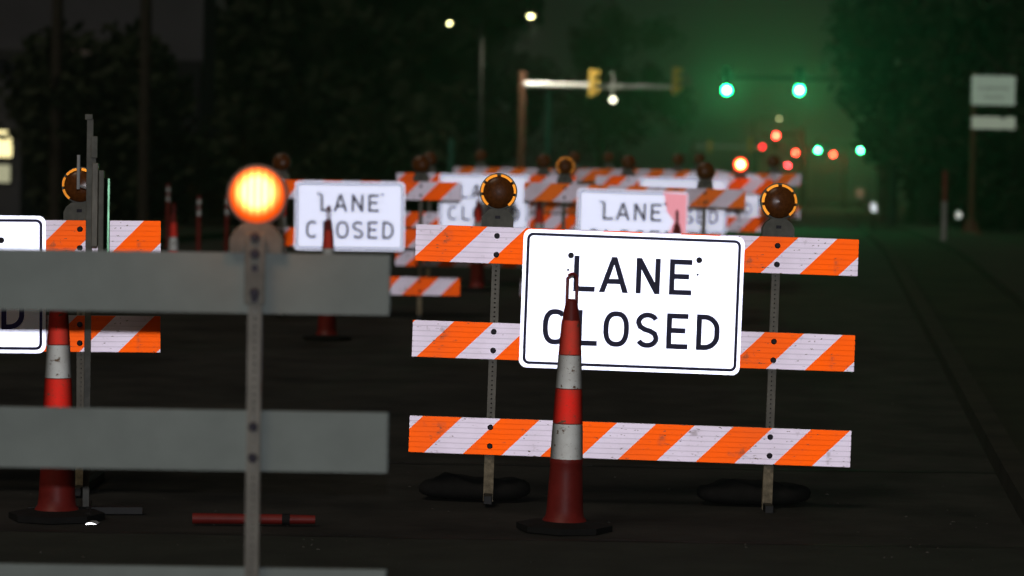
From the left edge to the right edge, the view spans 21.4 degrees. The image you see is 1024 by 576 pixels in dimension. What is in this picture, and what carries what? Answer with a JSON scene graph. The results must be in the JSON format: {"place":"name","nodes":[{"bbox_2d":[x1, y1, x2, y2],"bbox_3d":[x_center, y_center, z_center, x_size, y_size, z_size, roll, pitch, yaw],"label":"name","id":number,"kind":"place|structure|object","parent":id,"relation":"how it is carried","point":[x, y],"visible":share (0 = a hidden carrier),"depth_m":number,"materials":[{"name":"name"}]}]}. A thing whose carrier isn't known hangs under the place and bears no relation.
{"place":"outdoors","nodes":[
{"label":"outdoors","id":0,"kind":"place"},
{"bbox_2d":[0,49,42,215],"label":"building","id":1,"kind":"structure","parent":0,"point":[15,188],"depth_m":79.93,"materials":[{"name":"paint"}]},
{"bbox_2d":[0,163,11,183],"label":"window","id":2,"kind":"structure","parent":1,"relation":"in","point":[5,168],"depth_m":79.88,"materials":[{"name":"glass"}]},
{"bbox_2d":[0,129,13,158],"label":"window","id":3,"kind":"structure","parent":1,"relation":"in","point":[6,149],"depth_m":79.86,"materials":[{"name":"glass"}]},
{"bbox_2d":[0,0,215,214],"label":"building","id":4,"kind":"structure","parent":0,"point":[186,29],"depth_m":94.74,"materials":[{"name":"paint"}]},
{"bbox_2d":[278,209,287,252],"bbox_3d":[-3.256,-0.788,38.498,0.439,1.267,0.439,2,2,14],"label":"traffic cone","id":5,"kind":"object","parent":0,"point":[285,225],"visible":0.12,"depth_m":38.45,"materials":[{"name":"orange plastic"}]},
{"bbox_2d":[0,199,1023,559],"bbox_3d":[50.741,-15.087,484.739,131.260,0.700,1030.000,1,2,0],"label":"road","id":6,"kind":"structure","parent":0,"point":[878,491],"depth_m":20.29,"materials":[{"name":"black asphalt"}]},
{"bbox_2d":[9,310,104,523],"bbox_3d":[-2.365,0.535,14.133,0.462,1.334,0.462,0,2,-25],"label":"traffic cone","id":7,"kind":"object","parent":6,"relation":"on","point":[56,504],"visible":0.66,"depth_m":14.07,"materials":[{"name":"orange plastic"}]},
{"bbox_2d":[28,114,142,514],"bbox_3d":[-2.146,0.141,14.331,0.699,2.111,0.616,3,3,39],"label":"edge on sign","id":8,"kind":"object","parent":6,"relation":"on","point":[97,187],"visible":0.81,"depth_m":14.27,"materials":[{"name":"metal"}]},
{"bbox_2d":[86,520,98,524],"bbox_3d":[-2.159,1.206,13.954,0.060,0.009,0.100,1,2,0],"label":"road stud","id":9,"kind":"object","parent":6,"relation":"on","point":[93,522],"visible":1,"depth_m":13.92,"materials":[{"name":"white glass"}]},
{"bbox_2d":[43,167,160,495],"bbox_3d":[-3.180,0.220,15.437,2.447,1.825,0.880,0,2,0],"label":"barricade","id":10,"kind":"object","parent":6,"relation":"on","point":[123,333],"visible":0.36,"depth_m":15.09,"materials":[{"name":"orange plastic"}]},
{"bbox_2d":[0,215,45,352],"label":"lane closed sign","id":11,"kind":"object","parent":10,"relation":"attached to","point":[22,331],"visible":0.69,"depth_m":15.08,"materials":[{"name":"white metal"}]},
{"bbox_2d":[161,184,170,250],"bbox_3d":[-5.829,-1.191,45.990,0.320,1.146,0.312,1,2,0],"label":"delineator post","id":12,"kind":"object","parent":6,"relation":"on","point":[168,189],"visible":0.86,"depth_m":45.96,"materials":[{"name":"orange plastic"}]},
{"bbox_2d":[168,203,178,251],"bbox_3d":[-3.871,-0.360,31.009,0.425,1.227,0.425,0,3,-36],"label":"traffic cone","id":13,"kind":"object","parent":6,"relation":"on","point":[173,242],"visible":0.43,"depth_m":30.96,"materials":[{"name":"orange plastic"}]},
{"bbox_2d":[196,196,201,251],"bbox_3d":[-4.617,-0.810,39.999,0.320,1.096,0.312,1,2,0],"label":"delineator post","id":14,"kind":"object","parent":6,"relation":"on","point":[198,231],"visible":0.69,"depth_m":39.97,"materials":[{"name":"orange plastic"}]},
{"bbox_2d":[224,195,229,251],"bbox_3d":[-4.202,-0.813,39.999,0.320,1.116,0.312,1,2,0],"label":"delineator post","id":15,"kind":"object","parent":6,"relation":"on","point":[226,241],"visible":0.52,"depth_m":39.97,"materials":[{"name":"orange plastic"}]},
{"bbox_2d":[192,513,314,524],"bbox_3d":[-1.332,1.192,14.006,0.630,0.058,0.060,1,2,-3],"label":"fallen post","id":16,"kind":"object","parent":6,"relation":"on","point":[233,518],"visible":1,"depth_m":13.99,"materials":[{"name":"red plastic"}]},
{"bbox_2d":[302,205,350,340],"bbox_3d":[-1.834,-0.155,27.013,0.462,1.334,0.462,2,2,33],"label":"traffic cone","id":17,"kind":"object","parent":6,"relation":"on","point":[326,329],"visible":0.51,"depth_m":26.95,"materials":[{"name":"orange plastic"}]},
{"bbox_2d":[272,153,460,318],"bbox_3d":[-1.796,-0.590,30.517,2.447,1.825,0.880,1,2,0],"label":"barricade","id":18,"kind":"object","parent":6,"relation":"on","point":[421,187],"visible":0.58,"depth_m":30.18,"materials":[{"name":"orange plastic"}]},
{"bbox_2d":[295,181,404,250],"bbox_3d":[-1.803,-0.797,30.158,1.220,0.765,0.010,1,2,0],"label":"lane closed sign","id":19,"kind":"object","parent":18,"relation":"attached to","point":[367,216],"visible":0.99,"depth_m":30.16,"materials":[{"name":"white metal"}]},
{"bbox_2d":[448,138,453,173],"bbox_3d":[-1.401,-2.305,61.958,0.308,2.230,0.308,1,2,0],"label":"pole","id":20,"kind":"object","parent":6,"relation":"on","point":[450,155],"visible":0.44,"depth_m":61.87,"materials":[{"name":"metal"}]},
{"bbox_2d":[418,472,529,499],"bbox_3d":[-0.210,1.115,15.300,0.630,0.148,0.373,1,2,0],"label":"sandbag","id":21,"kind":"object","parent":6,"relation":"on","point":[446,485],"visible":0.94,"depth_m":15.17,"materials":[{"name":"fabric"}]},
{"bbox_2d":[460,190,494,290],"bbox_3d":[-0.452,-0.633,36.001,0.462,1.334,0.462,1,2,8],"label":"traffic cone","id":22,"kind":"object","parent":6,"relation":"on","point":[477,283],"visible":0.55,"depth_m":35.94,"materials":[{"name":"orange plastic"}]},
{"bbox_2d":[395,152,575,276],"bbox_3d":[-0.358,-0.944,37.308,2.447,1.825,0.880,1,2,0],"label":"barricade","id":23,"kind":"object","parent":6,"relation":"on","point":[550,221],"visible":0.33,"depth_m":36.98,"materials":[{"name":"orange plastic"}]},
{"bbox_2d":[439,174,528,227],"bbox_3d":[-0.384,-1.165,36.948,1.220,0.765,0.010,1,2,0],"label":"lane closed sign","id":24,"kind":"object","parent":23,"relation":"attached to","point":[457,212],"visible":0.44,"depth_m":36.95,"materials":[{"name":"white metal"}]},
{"bbox_2d":[5,298,1009,573],"bbox_3d":[-1.166,0.602,24.510,12.609,0.503,30.920,1,2,0],"label":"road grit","id":25,"kind":"object","parent":6,"relation":"on","point":[519,510],"visible":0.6,"depth_m":14.54,"materials":[{"name":"grey gravel"}]},
{"bbox_2d":[0,531,1023,575],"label":"road patch","id":26,"kind":"object","parent":6,"relation":"on","point":[438,557],"visible":1,"depth_m":13.01,"materials":[{"name":"black asphalt"}]},
{"bbox_2d":[0,164,390,575],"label":"barricade","id":27,"kind":"object","parent":26,"relation":"on","point":[256,272],"visible":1,"depth_m":9.10,"materials":[{"name":"grey plastic"}]},
{"bbox_2d":[0,462,1023,547],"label":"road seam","id":28,"kind":"object","parent":6,"relation":"on","point":[582,465],"visible":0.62,"depth_m":13.63,"materials":[{"name":"black asphalt"}]},
{"bbox_2d":[454,150,600,214],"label":"barricade","id":29,"kind":"object","parent":6,"relation":"on","point":[585,175],"visible":0.33,"depth_m":44.95,"materials":[{"name":"orange plastic"}]},
{"bbox_2d":[534,201,543,227],"bbox_3d":[0.352,-0.619,36.001,0.462,1.334,0.462,3,3,41],"label":"traffic cone","id":30,"kind":"object","parent":6,"relation":"on","point":[538,222],"visible":0.3,"depth_m":35.95,"materials":[{"name":"orange plastic"}]},
{"bbox_2d":[544,90,551,213],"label":"pole","id":31,"kind":"object","parent":6,"relation":"on","point":[548,106],"visible":0.46,"depth_m":89.78,"materials":[{"name":"metal"}]},
{"bbox_2d":[516,272,611,534],"bbox_3d":[0.291,0.586,14.033,0.462,1.334,0.462,1,2,-17],"label":"traffic cone","id":32,"kind":"object","parent":6,"relation":"on","point":[564,514],"visible":1,"depth_m":13.97,"materials":[{"name":"orange plastic"}]},
{"bbox_2d":[517,67,691,167],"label":"traffic signal","id":33,"kind":"object","parent":6,"relation":"on","point":[593,86],"visible":0.95,"depth_m":105.70,"materials":[{"name":"metal"}]},
{"bbox_2d":[520,157,745,295],"bbox_3d":[1.337,-0.524,30.317,2.447,1.825,0.880,2,2,0],"label":"barricade","id":34,"kind":"object","parent":6,"relation":"on","point":[564,189],"visible":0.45,"depth_m":29.97,"materials":[{"name":"orange plastic"}]},
{"bbox_2d":[576,189,687,232],"bbox_3d":[1.323,-0.695,29.959,1.220,0.765,0.010,2,2,0],"label":"lane closed sign","id":35,"kind":"object","parent":34,"relation":"attached to","point":[625,210],"visible":0.44,"depth_m":29.95,"materials":[{"name":"white metal"}]},
{"bbox_2d":[409,173,858,512],"bbox_3d":[0.672,0.292,15.337,2.447,1.825,0.880,2,2,0],"label":"barricade","id":36,"kind":"object","parent":6,"relation":"on","point":[777,248],"visible":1,"depth_m":15.01,"materials":[{"name":"orange plastic"}]},
{"bbox_2d":[519,229,744,374],"bbox_3d":[0.661,0.078,14.978,1.220,0.765,0.010,2,2,0],"label":"lane closed sign","id":37,"kind":"object","parent":36,"relation":"attached to","point":[662,303],"visible":0.97,"depth_m":14.98,"materials":[{"name":"white metal"}]},
{"bbox_2d":[582,151,724,234],"bbox_3d":[2.416,-1.426,46.795,2.447,1.825,0.880,1,2,0],"label":"barricade","id":38,"kind":"object","parent":6,"relation":"on","point":[608,169],"visible":0.24,"depth_m":46.44,"materials":[{"name":"orange plastic"}]},
{"bbox_2d":[673,210,680,232],"bbox_3d":[1.669,-0.127,27.612,0.462,1.334,0.462,0,2,-16],"label":"traffic cone","id":39,"kind":"object","parent":6,"relation":"on","point":[676,228],"visible":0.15,"depth_m":27.56,"materials":[{"name":"orange plastic"}]},
{"bbox_2d":[596,155,771,234],"bbox_3d":[2.369,-0.930,37.907,2.447,1.825,0.880,1,2,0],"label":"barricade","id":40,"kind":"object","parent":6,"relation":"on","point":[737,181],"visible":0.35,"depth_m":37.56,"materials":[{"name":"orange plastic"}]},
{"bbox_2d":[639,177,726,233],"bbox_3d":[2.364,-1.141,37.547,1.220,0.765,0.010,1,2,0],"label":"lane closed sign","id":41,"kind":"object","parent":40,"relation":"attached to","point":[716,219],"visible":0.34,"depth_m":37.55,"materials":[{"name":"white metal"}]},
{"bbox_2d":[690,138,759,169],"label":"traffic signal","id":42,"kind":"object","parent":6,"relation":"on","point":[750,146],"visible":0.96,"depth_m":199.64,"materials":[{"name":"paint"}]},
{"bbox_2d":[650,153,800,218],"bbox_3d":[3.447,-1.268,44.298,2.447,1.825,0.880,1,2,0],"label":"barricade","id":43,"kind":"object","parent":6,"relation":"on","point":[773,173],"visible":0.25,"depth_m":43.95,"materials":[{"name":"orange plastic"}]},
{"bbox_2d":[685,175,759,216],"bbox_3d":[3.400,-1.440,43.940,1.220,0.765,0.010,1,2,0],"label":"lane closed sign","id":44,"kind":"object","parent":43,"relation":"attached to","point":[752,205],"visible":0.16,"depth_m":43.94,"materials":[{"name":"white metal"}]},
{"bbox_2d":[697,478,810,504],"bbox_3d":[1.358,1.143,15.300,0.642,0.145,0.373,1,2,-6],"label":"sandbag","id":45,"kind":"object","parent":6,"relation":"on","point":[736,491],"visible":0.91,"depth_m":15.16,"materials":[{"name":"fabric"}]},
{"bbox_2d":[754,139,765,172],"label":"traffic signal","id":46,"kind":"object","parent":6,"relation":"on","point":[762,146],"visible":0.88,"depth_m":213.62,"materials":[{"name":"paint"}]},
{"bbox_2d":[751,116,782,172],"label":"street lamp","id":47,"kind":"object","parent":6,"relation":"on","point":[753,129],"visible":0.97,"depth_m":202.66,"materials":[{"name":"metal"}]},
{"bbox_2d":[759,127,804,211],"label":"traffic signal","id":48,"kind":"object","parent":6,"relation":"on","point":[801,162],"visible":0.91,"depth_m":174.69,"materials":[{"name":"paint"}]},
{"bbox_2d":[779,161,797,197],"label":"traffic signal","id":49,"kind":"object","parent":6,"relation":"on","point":[787,170],"visible":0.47,"depth_m":349.54,"materials":[{"name":"paint"}]},
{"bbox_2d":[788,146,807,207],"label":"traffic signal","id":50,"kind":"object","parent":6,"relation":"on","point":[805,173],"visible":0.96,"depth_m":244.64,"materials":[{"name":"paint"}]},
{"bbox_2d":[44,199,1023,458],"bbox_3d":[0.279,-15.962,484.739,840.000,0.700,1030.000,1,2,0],"label":"ground","id":51,"kind":"structure","parent":0,"point":[978,317],"depth_m":34.27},
{"bbox_2d":[49,0,63,219],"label":"utility pole","id":52,"kind":"object","parent":51,"relation":"on","point":[55,204],"visible":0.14,"depth_m":69.78,"materials":[{"name":"brown wood"}]},
{"bbox_2d":[0,15,220,220],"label":"broadleaf tree","id":53,"kind":"object","parent":51,"relation":"on","point":[101,85],"visible":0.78,"depth_m":70.75,"materials":[{"name":"green plant"}]},
{"bbox_2d":[137,0,151,220],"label":"utility pole","id":54,"kind":"object","parent":51,"relation":"on","point":[144,153],"visible":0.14,"depth_m":69.77,"materials":[{"name":"brown wood"}]},
{"bbox_2d":[45,131,294,224],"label":"shrub","id":55,"kind":"object","parent":51,"relation":"on","point":[221,169],"visible":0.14,"depth_m":75.39,"materials":[{"name":"green plant"}]},
{"bbox_2d":[214,0,397,199],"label":"broadleaf tree","id":56,"kind":"object","parent":51,"relation":"on","point":[255,45],"visible":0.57,"depth_m":113.40,"materials":[{"name":"green plant"}]},
{"bbox_2d":[218,0,422,154],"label":"broadleaf tree","id":57,"kind":"object","parent":51,"relation":"on","point":[371,7],"visible":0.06,"depth_m":123.22,"materials":[{"name":"green plant"}]},
{"bbox_2d":[229,131,438,222],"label":"shrub","id":58,"kind":"object","parent":51,"relation":"on","point":[346,157],"visible":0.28,"depth_m":77.33,"materials":[{"name":"green plant"}]},
{"bbox_2d":[161,213,571,244],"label":"kerb","id":59,"kind":"structure","parent":51,"relation":"on","point":[204,236],"depth_m":52.38,"materials":[{"name":"concrete"}]},
{"bbox_2d":[265,0,508,150],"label":"broadleaf tree","id":60,"kind":"object","parent":51,"relation":"on","point":[462,23],"visible":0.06,"depth_m":126.98,"materials":[{"name":"green plant"}]},
{"bbox_2d":[291,0,530,179],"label":"broadleaf tree","id":61,"kind":"object","parent":51,"relation":"on","point":[423,121],"visible":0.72,"depth_m":115.39,"materials":[{"name":"green plant"}]},
{"bbox_2d":[414,0,551,167],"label":"broadleaf tree","id":62,"kind":"object","parent":51,"relation":"on","point":[509,30],"visible":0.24,"depth_m":130.33,"materials":[{"name":"green plant"}]},
{"bbox_2d":[477,12,538,161],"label":"street lamp","id":63,"kind":"object","parent":51,"relation":"on","point":[480,89],"visible":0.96,"depth_m":104.70,"materials":[{"name":"metal"}]},
{"bbox_2d":[525,0,698,184],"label":"broadleaf tree","id":64,"kind":"object","parent":51,"relation":"on","point":[598,111],"visible":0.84,"depth_m":168.05,"materials":[{"name":"green plant"}]},
{"bbox_2d":[828,148,846,207],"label":"traffic signal","id":65,"kind":"object","parent":51,"relation":"on","point":[844,176],"visible":1,"depth_m":254.65,"materials":[{"name":"paint"}]},
{"bbox_2d":[811,140,876,151],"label":"traffic signal","id":66,"kind":"object","parent":51,"relation":"on","point":[817,145],"visible":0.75,"depth_m":227.50,"materials":[{"name":"paint"}]},
{"bbox_2d":[855,188,864,221],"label":"roadside marker","id":67,"kind":"object","parent":51,"relation":"on","point":[859,193],"visible":0.94,"depth_m":109.92,"materials":[{"name":"paint"}]},
{"bbox_2d":[871,203,876,232],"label":"roadside marker","id":68,"kind":"object","parent":51,"relation":"on","point":[873,207],"visible":0.98,"depth_m":79.95,"materials":[{"name":"paint"}]},
{"bbox_2d":[818,0,1003,224],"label":"broadleaf tree","id":69,"kind":"object","parent":51,"relation":"on","point":[868,52],"visible":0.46,"depth_m":94.64,"materials":[{"name":"green plant"}]},
{"bbox_2d":[833,203,1023,524],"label":"kerb","id":70,"kind":"structure","parent":51,"relation":"on","point":[1004,456],"depth_m":21.25,"materials":[{"name":"concrete"}]},
{"bbox_2d":[850,63,1023,221],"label":"broadleaf tree","id":71,"kind":"object","parent":51,"relation":"on","point":[875,133],"visible":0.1,"depth_m":104.65,"materials":[{"name":"green plant"}]},
{"bbox_2d":[892,0,1023,231],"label":"broadleaf tree","id":72,"kind":"object","parent":51,"relation":"on","point":[975,26],"visible":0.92,"depth_m":88.93,"materials":[{"name":"green plant"}]},
{"bbox_2d":[955,212,961,229],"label":"roadside marker","id":73,"kind":"object","parent":51,"relation":"on","point":[958,215],"visible":0.92,"depth_m":84.94,"materials":[{"name":"paint"}]},
{"bbox_2d":[902,182,1023,227],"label":"shrub","id":74,"kind":"object","parent":51,"relation":"on","point":[910,215],"visible":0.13,"depth_m":99.41,"materials":[{"name":"green plant"}]},
{"bbox_2d":[215,0,1019,199],"label":"sky","id":75,"kind":"structure","parent":0,"point":[752,37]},
{"bbox_2d":[845,203,1023,309],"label":"pavement","id":76,"kind":"structure","parent":0,"point":[999,264],"depth_m":49.90,"materials":[{"name":"concrete"}]},
{"bbox_2d":[718,66,899,225],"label":"traffic signal","id":77,"kind":"object","parent":76,"relation":"on","point":[798,78],"visible":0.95,"depth_m":98.73,"materials":[{"name":"paint"}]},
{"bbox_2d":[876,110,880,209],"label":"street lamp","id":78,"kind":"object","parent":76,"relation":"on","point":[877,188],"visible":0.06,"depth_m":189.78,"materials":[{"name":"metal"}]},
{"bbox_2d":[941,171,947,240],"bbox_3d":[9.558,-1.760,59.969,0.130,1.665,0.130,1,2,0],"label":"marker post","id":79,"kind":"object","parent":76,"relation":"on","point":[944,205],"visible":0.83,"depth_m":59.92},
{"bbox_2d":[961,72,1015,235],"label":"roadside sign","id":80,"kind":"object","parent":76,"relation":"on","point":[992,90],"visible":0.88,"depth_m":75.83,"materials":[{"name":"white metal"}]}
]}

